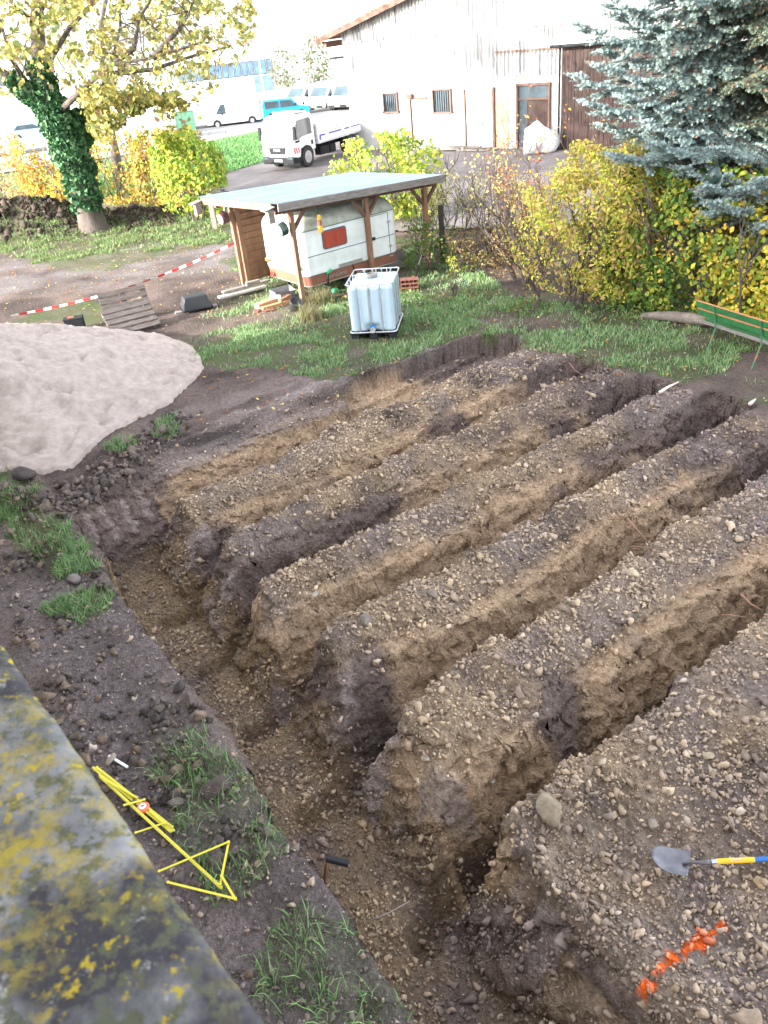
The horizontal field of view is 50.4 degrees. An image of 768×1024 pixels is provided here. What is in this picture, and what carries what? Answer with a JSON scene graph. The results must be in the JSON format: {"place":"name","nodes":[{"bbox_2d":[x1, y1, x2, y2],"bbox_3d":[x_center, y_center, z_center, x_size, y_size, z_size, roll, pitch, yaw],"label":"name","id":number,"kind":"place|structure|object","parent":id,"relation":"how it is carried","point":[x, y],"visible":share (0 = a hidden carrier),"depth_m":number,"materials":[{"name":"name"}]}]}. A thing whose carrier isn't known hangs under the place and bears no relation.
{"place":"outdoors","nodes":[
{"label":"outdoors","id":0,"kind":"place"},
{"bbox_2d":[0,195,232,263],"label":"orchard grass","id":1,"kind":"structure","parent":0,"point":[166,238],"depth_m":28.46,"materials":[{"name":"plant"}]},
{"bbox_2d":[0,56,345,152],"bbox_3d":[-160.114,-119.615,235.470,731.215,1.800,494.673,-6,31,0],"label":"pavement","id":2,"kind":"structure","parent":0,"point":[204,110],"depth_m":93.38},
{"bbox_2d":[0,108,350,172],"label":"road","id":3,"kind":"structure","parent":0,"point":[322,118],"depth_m":58.01,"materials":[{"name":"asphalt"}]},
{"bbox_2d":[96,113,175,147],"bbox_3d":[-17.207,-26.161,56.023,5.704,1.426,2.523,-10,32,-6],"label":"garage row","id":4,"kind":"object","parent":3,"relation":"on","point":[146,122],"visible":0.25,"depth_m":54.95,"materials":[{"name":"white paint"}]},
{"bbox_2d":[119,126,136,142],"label":"door","id":5,"kind":"structure","parent":4,"relation":"in","point":[131,128],"depth_m":54.88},
{"bbox_2d":[138,124,154,140],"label":"door","id":6,"kind":"structure","parent":4,"relation":"in","point":[148,126],"depth_m":54.96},
{"bbox_2d":[150,107,195,130],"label":"waste container","id":7,"kind":"object","parent":3,"relation":"on","point":[189,112],"visible":0.32,"depth_m":59.45,"materials":[{"name":"green paint"}]},
{"bbox_2d":[0,107,347,156],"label":"kerb","id":8,"kind":"structure","parent":3,"relation":"on","point":[206,126],"depth_m":63.22,"materials":[{"name":"stone"}]},
{"bbox_2d":[206,96,261,126],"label":"crew van","id":9,"kind":"object","parent":3,"relation":"on","point":[235,110],"visible":0.98,"depth_m":62.49,"materials":[{"name":"white paint"}]},
{"bbox_2d":[259,97,309,118],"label":"compact van","id":10,"kind":"object","parent":3,"relation":"on","point":[268,107],"visible":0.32,"depth_m":62.33,"materials":[{"name":"blue paint"}]},
{"bbox_2d":[328,83,348,110],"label":"van","id":11,"kind":"object","parent":3,"relation":"on","point":[338,98],"visible":0.38,"depth_m":65.74,"materials":[{"name":"white paint"}]},
{"bbox_2d":[0,0,390,52],"label":"sky","id":12,"kind":"structure","parent":0,"point":[362,6],"materials":[{"name":"white"}]},
{"bbox_2d":[0,29,767,1023],"bbox_3d":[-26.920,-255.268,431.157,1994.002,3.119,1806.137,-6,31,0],"label":"ground","id":13,"kind":"structure","parent":0,"point":[696,629],"depth_m":9.67,"materials":[{"name":"soil"}]},
{"bbox_2d":[0,53,30,111],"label":"grey house","id":14,"kind":"structure","parent":13,"relation":"on","point":[13,104],"depth_m":105.66,"materials":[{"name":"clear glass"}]},
{"bbox_2d":[0,131,37,198],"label":"hedge","id":15,"kind":"object","parent":13,"relation":"on","point":[12,163],"visible":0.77,"depth_m":36.15,"materials":[{"name":"yellow plant"}]},
{"bbox_2d":[6,121,41,138],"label":"parked car","id":16,"kind":"object","parent":13,"relation":"on","point":[25,129],"visible":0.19,"depth_m":70.14,"materials":[{"name":"white metal"}]},
{"bbox_2d":[11,466,36,480],"bbox_3d":[-5.715,-0.608,12.930,0.399,0.213,0.308,-6,31,0],"label":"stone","id":17,"kind":"object","parent":13,"relation":"on","point":[19,473],"visible":1,"depth_m":12.86,"materials":[{"name":"stone"}]},
{"bbox_2d":[9,138,101,202],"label":"hedge","id":18,"kind":"object","parent":13,"relation":"on","point":[54,180],"visible":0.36,"depth_m":35.80,"materials":[{"name":"yellow plant"}]},
{"bbox_2d":[66,573,80,584],"bbox_3d":[-4.026,0.869,10.584,0.261,0.140,0.153,21,41,37],"label":"stone","id":19,"kind":"object","parent":13,"relation":"on","point":[74,578],"visible":1,"depth_m":10.51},
{"bbox_2d":[63,314,85,326],"bbox_3d":[-7.511,-4.593,19.777,0.470,0.300,0.250,-12,32,-10],"label":"toolbox","id":20,"kind":"object","parent":13,"relation":"on","point":[76,320],"visible":0.83,"depth_m":19.67,"materials":[{"name":"black plastic"}]},
{"bbox_2d":[0,194,183,245],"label":"soil mound clods","id":21,"kind":"object","parent":13,"relation":"on","point":[55,203],"visible":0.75,"depth_m":30.06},
{"bbox_2d":[0,407,202,535],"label":"mud clods","id":22,"kind":"object","parent":13,"relation":"on","point":[102,475],"visible":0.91,"depth_m":12.83,"materials":[{"name":"soil"}]},
{"bbox_2d":[0,322,203,474],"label":"sand heap","id":23,"kind":"object","parent":13,"relation":"on","point":[71,396],"visible":0.99,"depth_m":15.17,"materials":[{"name":"sand"}]},
{"bbox_2d":[97,284,150,319],"bbox_3d":[-6.307,-5.044,19.900,1.150,0.795,0.141,-19,1,-20],"label":"pallet","id":24,"kind":"object","parent":13,"relation":"on","point":[122,297],"visible":0.59,"depth_m":19.83,"materials":[{"name":"brown wood"}]},
{"bbox_2d":[90,126,160,206],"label":"hedge","id":25,"kind":"object","parent":13,"relation":"on","point":[115,200],"visible":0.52,"depth_m":33.52,"materials":[{"name":"yellow plant"}]},
{"bbox_2d":[0,0,257,233],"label":"ivy tree","id":26,"kind":"object","parent":13,"relation":"on","point":[73,134],"visible":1,"depth_m":26.19,"materials":[{"name":"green plant"}]},
{"bbox_2d":[100,300,160,330],"bbox_3d":[-5.976,-4.544,19.255,1.150,0.141,0.795,-23,67,-25],"label":"pallet","id":27,"kind":"object","parent":13,"relation":"on","point":[130,318],"visible":0.85,"depth_m":19.21,"materials":[{"name":"brown wood"}]},
{"bbox_2d":[0,643,264,1023],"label":"wall","id":28,"kind":"structure","parent":13,"relation":"on","point":[97,925],"depth_m":0.83,"materials":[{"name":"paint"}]},
{"bbox_2d":[46,0,222,183],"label":"slender tree","id":29,"kind":"object","parent":13,"relation":"on","point":[116,159],"visible":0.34,"depth_m":36.37,"materials":[{"name":"yellow plant"}]},
{"bbox_2d":[0,524,272,1023],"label":"rim clods","id":30,"kind":"object","parent":13,"relation":"on","point":[199,714],"visible":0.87,"depth_m":8.10,"materials":[{"name":"soil"}]},
{"bbox_2d":[92,766,236,900],"bbox_3d":[-2.000,2.752,6.978,2.216,0.154,0.536,16,38,31],"label":"ruler","id":31,"kind":"object","parent":13,"relation":"on","point":[141,808],"visible":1,"depth_m":7.08,"materials":[{"name":"yellow plastic"}]},
{"bbox_2d":[127,123,204,206],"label":"hedge","id":32,"kind":"object","parent":13,"relation":"on","point":[156,199],"visible":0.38,"depth_m":32.26,"materials":[{"name":"yellow plant"}]},
{"bbox_2d":[99,130,263,195],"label":"verge grass","id":33,"kind":"structure","parent":13,"relation":"on","point":[246,149],"depth_m":43.32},
{"bbox_2d":[147,124,232,220],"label":"lime shrub","id":34,"kind":"object","parent":13,"relation":"on","point":[177,178],"visible":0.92,"depth_m":28.59,"materials":[{"name":"green plant"}]},
{"bbox_2d":[175,303,217,313],"bbox_3d":[-4.675,-5.061,20.306,1.050,0.040,0.160,-16,33,-16],"label":"plank","id":35,"kind":"object","parent":13,"relation":"on","point":[181,312],"visible":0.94,"depth_m":20.18,"materials":[{"name":"grey wood"}]},
{"bbox_2d":[179,291,212,312],"bbox_3d":[-4.694,-5.239,20.255,0.776,0.321,0.536,-17,33,-17],"label":"mortar tub","id":36,"kind":"object","parent":35,"relation":"on","point":[195,301],"visible":1,"depth_m":20.10,"materials":[{"name":"black plastic"}]},
{"bbox_2d":[0,412,414,1023],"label":"rim grass","id":37,"kind":"structure","parent":13,"relation":"on","point":[62,598],"depth_m":7.58,"materials":[{"name":"plant"}]},
{"bbox_2d":[206,193,217,229],"bbox_3d":[-5.912,-10.319,28.120,0.160,1.250,0.140,-6,31,0],"label":"fence post","id":38,"kind":"object","parent":13,"relation":"on","point":[213,216],"visible":0.59,"depth_m":28.12,"materials":[{"name":"grey wood"}]},
{"bbox_2d":[199,774,233,800],"bbox_3d":[-1.506,2.479,7.383,0.224,0.152,0.319,23,42,39],"label":"clod","id":39,"kind":"object","parent":13,"relation":"on","point":[215,784],"visible":0.95,"depth_m":7.32,"materials":[{"name":"soil"}]},
{"bbox_2d":[169,35,276,99],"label":"office building","id":40,"kind":"structure","parent":13,"relation":"on","point":[243,76],"depth_m":94.82,"materials":[{"name":"white paint"}]},
{"bbox_2d":[217,284,265,298],"bbox_3d":[-3.649,-5.666,20.974,1.300,0.050,0.180,-22,35,-24],"label":"plank","id":41,"kind":"object","parent":13,"relation":"on","point":[241,291],"visible":1,"depth_m":20.92,"materials":[{"name":"white wood"}]},
{"bbox_2d":[221,279,269,293],"bbox_3d":[-3.568,-5.848,21.102,1.350,0.045,0.160,-24,36,-26],"label":"plank","id":42,"kind":"object","parent":41,"relation":"on","point":[241,287],"visible":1,"depth_m":20.98,"materials":[{"name":"grey wood"}]},
{"bbox_2d":[233,16,265,98],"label":"street lamp","id":43,"kind":"object","parent":13,"relation":"on","point":[259,62],"visible":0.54,"depth_m":84.82,"materials":[{"name":"metal"}]},
{"bbox_2d":[254,294,290,308],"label":"beam","id":44,"kind":"structure","parent":13,"relation":"on","point":[259,304],"depth_m":19.85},
{"bbox_2d":[261,299,289,310],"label":"beam","id":45,"kind":"structure","parent":13,"relation":"on","point":[270,306],"depth_m":19.83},
{"bbox_2d":[269,284,295,301],"bbox_3d":[-2.523,-5.359,20.240,0.673,0.320,0.540,-22,35,-24],"label":"broken tub","id":46,"kind":"object","parent":13,"relation":"on","point":[278,292],"visible":0.67,"depth_m":20.28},
{"bbox_2d":[267,40,301,95],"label":"street tree","id":47,"kind":"object","parent":13,"relation":"on","point":[280,81],"visible":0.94,"depth_m":83.08,"materials":[{"name":"green plant"}]},
{"bbox_2d":[289,296,302,311],"bbox_3d":[-2.111,-4.905,19.421,0.330,0.300,0.327,-2,57,-22],"label":"bucket","id":48,"kind":"object","parent":13,"relation":"on","point":[295,301],"visible":0.88,"depth_m":19.39,"materials":[{"name":"metal"}]},
{"bbox_2d":[287,83,324,104],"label":"van","id":49,"kind":"object","parent":13,"relation":"on","point":[300,94],"visible":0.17,"depth_m":70.70,"materials":[{"name":"white paint"}]},
{"bbox_2d":[284,300,328,323],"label":"dry grass tuft","id":50,"kind":"object","parent":13,"relation":"on","point":[306,314],"visible":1,"depth_m":18.65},
{"bbox_2d":[260,0,356,87],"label":"white hall","id":51,"kind":"structure","parent":13,"relation":"on","point":[292,23],"depth_m":96.20,"materials":[{"name":"paint"}]},
{"bbox_2d":[300,33,331,83],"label":"street tree","id":52,"kind":"object","parent":13,"relation":"on","point":[323,70],"visible":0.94,"depth_m":83.50,"materials":[{"name":"green plant"}]},
{"bbox_2d":[298,283,334,305],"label":"dry grass tuft","id":53,"kind":"object","parent":13,"relation":"on","point":[319,298],"visible":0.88,"depth_m":19.69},
{"bbox_2d":[198,172,445,304],"bbox_3d":[-1.558,-7.493,21.416,4.991,2.491,4.124,-26,37,-29],"label":"carport","id":54,"kind":"object","parent":13,"relation":"on","point":[244,208],"visible":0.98,"depth_m":20.54,"materials":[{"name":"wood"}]},
{"bbox_2d":[11,242,233,315],"bbox_3d":[-6.535,-5.923,20.669,5.807,0.779,0.050,-17,33,-17],"label":"barrier tape","id":55,"kind":"object","parent":54,"relation":"attached to","point":[163,274],"visible":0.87,"depth_m":20.86,"materials":[{"name":"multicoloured plastic"}]},
{"bbox_2d":[189,200,201,214],"bbox_3d":[-4.844,-7.832,21.008,0.269,0.338,0.220,-26,37,-29],"label":"nest box","id":56,"kind":"object","parent":54,"relation":"attached to","point":[196,204],"visible":1,"depth_m":20.97,"materials":[{"name":"grey wood"}]},
{"bbox_2d":[217,207,229,223],"bbox_3d":[-4.118,-7.592,20.808,0.240,0.482,0.326,-28,38,-31],"label":"floodlight","id":57,"kind":"object","parent":54,"relation":"attached to","point":[222,217],"visible":0.99,"depth_m":20.76,"materials":[{"name":"white paint"}]},
{"bbox_2d":[260,206,275,223],"bbox_3d":[-2.595,-6.658,18.321,0.269,0.358,0.220,-26,37,-29],"label":"nest box","id":58,"kind":"object","parent":54,"relation":"attached to","point":[269,214],"visible":1,"depth_m":18.28,"materials":[{"name":"grey wood"}]},
{"bbox_2d":[275,214,288,236],"bbox_3d":[-2.354,-6.574,18.729,0.240,0.482,0.326,-28,38,-31],"label":"floodlight","id":59,"kind":"object","parent":54,"relation":"attached to","point":[282,229],"visible":1,"depth_m":18.68,"materials":[{"name":"white paint"}]},
{"bbox_2d":[305,82,345,110],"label":"van","id":60,"kind":"object","parent":13,"relation":"on","point":[320,96],"visible":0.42,"depth_m":67.66,"materials":[{"name":"white paint"}]},
{"bbox_2d":[261,196,396,295],"bbox_3d":[-1.373,-6.886,20.873,2.991,1.995,1.957,-26,37,-29],"label":"caravan","id":61,"kind":"object","parent":13,"relation":"on","point":[338,245],"visible":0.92,"depth_m":20.06,"materials":[{"name":"white paint"}]},
{"bbox_2d":[266,231,293,257],"bbox_3d":[-2.555,-6.568,20.044,0.018,0.500,1.260,-26,37,-29],"label":"rear window","id":62,"kind":"structure","parent":61,"relation":"in","point":[276,244],"depth_m":20.04,"materials":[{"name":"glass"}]},
{"bbox_2d":[321,226,346,248],"bbox_3d":[-1.198,-6.655,19.774,0.720,0.440,0.018,-26,37,-29],"label":"window","id":63,"kind":"structure","parent":61,"relation":"in","point":[334,237],"depth_m":19.76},
{"bbox_2d":[323,855,348,883],"bbox_3d":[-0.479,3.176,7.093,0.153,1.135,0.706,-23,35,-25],"label":"hammer","id":64,"kind":"object","parent":13,"relation":"on","point":[334,860],"visible":0.95,"depth_m":6.61,"materials":[{"name":"metal"}]},
{"bbox_2d":[360,613,371,625],"bbox_3d":[-0.200,1.186,9.074,0.126,0.120,0.210,-6,31,0],"label":"stone","id":65,"kind":"object","parent":13,"relation":"on","point":[366,618],"visible":1,"depth_m":9.03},
{"bbox_2d":[345,267,402,338],"bbox_3d":[-0.191,-4.505,17.519,1.026,1.195,1.265,0,32,9],"label":"water tank","id":66,"kind":"object","parent":13,"relation":"on","point":[374,304],"visible":1,"depth_m":17.13,"materials":[{"name":"plastic"}]},
{"bbox_2d":[1,202,765,434],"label":"fallen leaves","id":67,"kind":"object","parent":13,"relation":"on","point":[262,406],"depth_m":16.51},
{"bbox_2d":[0,341,767,1023],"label":"soil crumbs","id":68,"kind":"object","parent":13,"relation":"on","point":[632,849],"visible":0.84,"depth_m":8.26,"materials":[{"name":"soil"}]},
{"bbox_2d":[3,243,766,894],"bbox_3d":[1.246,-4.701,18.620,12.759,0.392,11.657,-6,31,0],"label":"lawn grass","id":69,"kind":"structure","parent":13,"relation":"on","point":[491,281],"depth_m":17.16,"materials":[{"name":"plant"}]},
{"bbox_2d":[323,125,461,221],"bbox_3d":[0.329,-10.601,25.818,4.540,2.851,2.456,-6,31,0],"label":"lime shrub","id":70,"kind":"object","parent":13,"relation":"on","point":[389,142],"visible":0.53,"depth_m":25.44,"materials":[{"name":"green plant"}]},
{"bbox_2d":[388,249,406,268],"bbox_3d":[0.344,-6.842,22.028,0.500,0.400,0.350,-6,31,0],"label":"crate","id":71,"kind":"object","parent":13,"relation":"on","point":[399,263],"visible":0.64,"depth_m":21.90,"materials":[{"name":"grey wood"}]},
{"bbox_2d":[31,346,767,1023],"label":"earth clods","id":72,"kind":"object","parent":13,"relation":"on","point":[745,1016],"visible":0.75,"depth_m":7.79,"materials":[{"name":"soil"}]},
{"bbox_2d":[400,276,418,291],"bbox_3d":[0.630,-5.619,20.136,0.440,0.294,0.240,-3,32,5],"label":"hollow brick stack","id":73,"kind":"object","parent":13,"relation":"on","point":[406,282],"visible":0.97,"depth_m":20.07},
{"bbox_2d":[394,133,449,245],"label":"bare shrub","id":74,"kind":"object","parent":13,"relation":"on","point":[410,168],"visible":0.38,"depth_m":23.73,"materials":[{"name":"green plant"}]},
{"bbox_2d":[399,217,455,275],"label":"bush","id":75,"kind":"object","parent":13,"relation":"on","point":[422,242],"visible":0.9,"depth_m":21.21,"materials":[{"name":"green plant"}]},
{"bbox_2d":[402,168,474,251],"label":"bare shrub","id":76,"kind":"object","parent":13,"relation":"on","point":[445,198],"visible":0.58,"depth_m":22.32,"materials":[{"name":"brown plant"}]},
{"bbox_2d":[438,204,445,263],"bbox_3d":[1.536,-7.354,21.605,0.130,1.500,0.130,-6,31,0],"label":"fence post","id":77,"kind":"object","parent":13,"relation":"on","point":[441,218],"visible":0.81,"depth_m":21.43,"materials":[{"name":"brown wood"}]},
{"bbox_2d":[433,278,468,295],"bbox_3d":[1.611,-5.384,19.486,0.868,0.393,0.526,-6,31,0],"label":"white aster","id":78,"kind":"object","parent":13,"relation":"on","point":[454,287],"visible":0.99,"depth_m":19.46,"materials":[{"name":"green plant"}]},
{"bbox_2d":[221,141,693,230],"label":"yard","id":79,"kind":"structure","parent":13,"relation":"on","point":[258,174],"depth_m":34.55,"materials":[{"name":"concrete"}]},
{"bbox_2d":[257,110,360,166],"bbox_3d":[-3.281,-18.267,39.165,2.130,2.389,6.279,14,37,29],"label":"tipper truck","id":80,"kind":"object","parent":79,"relation":"on","point":[291,137],"visible":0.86,"depth_m":37.28,"materials":[{"name":"white paint"}]},
{"bbox_2d":[416,146,497,150],"bbox_3d":[3.309,-16.871,37.803,4.316,0.190,0.527,15,37,30],"label":"plank stack","id":81,"kind":"object","parent":79,"relation":"on","point":[467,148],"visible":0.75,"depth_m":37.38,"materials":[{"name":"grey wood"}]},
{"bbox_2d":[523,120,559,154],"bbox_3d":[6.723,-16.131,34.995,1.665,1.280,1.455,-6,31,0],"label":"tarpaulin","id":82,"kind":"object","parent":79,"relation":"on","point":[535,126],"visible":0.84,"depth_m":34.62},
{"bbox_2d":[445,245,474,274],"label":"yellow shrub","id":83,"kind":"object","parent":13,"relation":"on","point":[454,267],"visible":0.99,"depth_m":20.76,"materials":[{"name":"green plant"}]},
{"bbox_2d":[438,131,514,257],"bbox_3d":[2.510,-8.271,21.525,1.719,2.957,2.548,15,37,30],"label":"bare shrub","id":84,"kind":"object","parent":13,"relation":"on","point":[470,204],"visible":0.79,"depth_m":21.31,"materials":[{"name":"brown plant"}]},
{"bbox_2d":[426,223,535,267],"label":"bramble","id":85,"kind":"object","parent":13,"relation":"on","point":[467,250],"visible":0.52,"depth_m":21.05,"materials":[{"name":"brown plant"}]},
{"bbox_2d":[445,131,535,256],"bbox_3d":[2.768,-8.050,20.900,2.082,3.195,2.982,-6,31,0],"label":"bare shrub","id":86,"kind":"object","parent":13,"relation":"on","point":[480,203],"visible":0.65,"depth_m":21.03,"materials":[{"name":"brown plant"}]},
{"bbox_2d":[451,98,542,216],"bbox_3d":[3.690,-10.659,24.644,2.487,3.543,4.162,8,34,22],"label":"bare shrub","id":87,"kind":"object","parent":13,"relation":"on","point":[517,155],"visible":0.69,"depth_m":24.34,"materials":[{"name":"brown plant"}]},
{"bbox_2d":[464,157,565,283],"bbox_3d":[3.070,-6.708,19.085,2.331,2.777,2.593,-6,31,0],"label":"rose thicket","id":88,"kind":"object","parent":13,"relation":"on","point":[511,262],"visible":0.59,"depth_m":19.15,"materials":[{"name":"brown plant"}]},
{"bbox_2d":[315,0,745,148],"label":"barn","id":89,"kind":"structure","parent":13,"relation":"on","point":[435,70],"depth_m":36.46,"materials":[{"name":"paint"}]},
{"bbox_2d":[382,92,399,113],"bbox_3d":[0.302,-19.568,38.998,0.940,0.900,0.160,15,37,30],"label":"window","id":90,"kind":"structure","parent":89,"relation":"in","point":[389,100],"depth_m":39.00,"materials":[{"name":"grey glass"}]},
{"bbox_2d":[412,101,426,147],"bbox_3d":[1.690,-18.383,38.772,0.660,2.100,0.050,15,37,30],"label":"door","id":91,"kind":"structure","parent":89,"relation":"in","point":[418,107],"depth_m":38.65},
{"bbox_2d":[431,88,452,113],"bbox_3d":[2.662,-18.941,37.592,1.100,1.030,0.160,15,37,30],"label":"window","id":92,"kind":"structure","parent":89,"relation":"in","point":[441,98],"depth_m":37.60,"materials":[{"name":"grey glass"}]},
{"bbox_2d":[528,99,547,127],"bbox_3d":[6.758,-16.973,35.762,0.950,1.980,0.070,15,37,30],"label":"board door","id":93,"kind":"structure","parent":89,"relation":"in","point":[538,109],"depth_m":35.46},
{"bbox_2d":[493,152,575,241],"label":"bare shrub","id":94,"kind":"object","parent":13,"relation":"on","point":[499,193],"visible":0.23,"depth_m":21.51,"materials":[{"name":"brown plant"}]},
{"bbox_2d":[320,276,767,334],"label":"herb layer","id":95,"kind":"object","parent":13,"relation":"on","point":[508,311],"visible":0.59,"depth_m":18.30,"materials":[{"name":"green plant"}]},
{"bbox_2d":[472,76,615,250],"bbox_3d":[4.022,-8.863,21.003,3.670,4.234,2.143,-6,31,0],"label":"bare shrub","id":96,"kind":"object","parent":13,"relation":"on","point":[538,155],"visible":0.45,"depth_m":20.74,"materials":[{"name":"brown plant"}]},
{"bbox_2d":[536,792,561,827],"bbox_3d":[1.364,2.452,6.768,0.216,0.142,0.310,-6,31,0],"label":"stone","id":97,"kind":"object","parent":13,"relation":"on","point":[548,807],"visible":1,"depth_m":6.70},
{"bbox_2d":[473,135,685,313],"bbox_3d":[4.009,-5.875,16.981,4.327,3.397,3.497,5,33,18],"label":"yellow bush","id":98,"kind":"object","parent":13,"relation":"on","point":[554,226],"visible":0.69,"depth_m":16.64,"materials":[{"name":"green plant"}]},
{"bbox_2d":[550,37,688,148],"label":"timber shed","id":99,"kind":"structure","parent":13,"relation":"on","point":[576,55],"depth_m":33.80,"materials":[{"name":"brown wood"}]},
{"bbox_2d":[648,818,657,829],"bbox_3d":[2.214,2.568,6.708,0.086,0.058,0.095,-6,31,0],"label":"stone","id":100,"kind":"object","parent":13,"relation":"on","point":[652,823],"visible":1,"depth_m":6.68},
{"bbox_2d":[594,151,718,311],"bbox_3d":[5.382,-5.682,16.645,2.798,3.170,3.120,20,40,36],"label":"hedge","id":101,"kind":"object","parent":13,"relation":"on","point":[631,297],"visible":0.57,"depth_m":16.47,"materials":[{"name":"green plant"}]},
{"bbox_2d":[564,0,767,245],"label":"blue spruce","id":102,"kind":"object","parent":13,"relation":"on","point":[714,107],"visible":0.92,"depth_m":15.62,"materials":[{"name":"green plant"}]},
{"bbox_2d":[708,155,721,183],"bbox_3d":[5.786,-5.967,14.220,0.230,0.471,0.227,-6,31,0],"label":"ornament","id":103,"kind":"object","parent":102,"relation":"hanging from","point":[715,175],"visible":1,"depth_m":14.20,"materials":[{"name":"plastic"}]},
{"bbox_2d":[591,146,767,315],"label":"hedge","id":104,"kind":"object","parent":13,"relation":"on","point":[729,250],"visible":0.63,"depth_m":15.53,"materials":[{"name":"green plant"}]},
{"bbox_2d":[651,846,767,875],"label":"shovel","id":105,"kind":"object","parent":13,"relation":"on","point":[672,860],"visible":1,"depth_m":6.30,"materials":[{"name":"metal"}]},
{"bbox_2d":[690,174,767,325],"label":"hedge","id":106,"kind":"object","parent":13,"relation":"on","point":[735,293],"visible":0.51,"depth_m":15.30,"materials":[{"name":"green plant"}]},
{"bbox_2d":[696,300,767,368],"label":"garden bench","id":107,"kind":"object","parent":13,"relation":"on","point":[732,325],"visible":0.98,"depth_m":14.54,"materials":[{"name":"wood"}]},
{"bbox_2d":[753,876,764,889],"bbox_3d":[2.875,2.841,6.242,0.073,0.054,0.115,-14,32,-13],"label":"stone","id":108,"kind":"object","parent":13,"relation":"on","point":[757,882],"visible":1,"depth_m":6.23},
{"bbox_2d":[752,228,767,328],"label":"hedge","id":109,"kind":"object","parent":13,"relation":"on","point":[764,297],"visible":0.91,"depth_m":14.98,"materials":[{"name":"yellow plant"}]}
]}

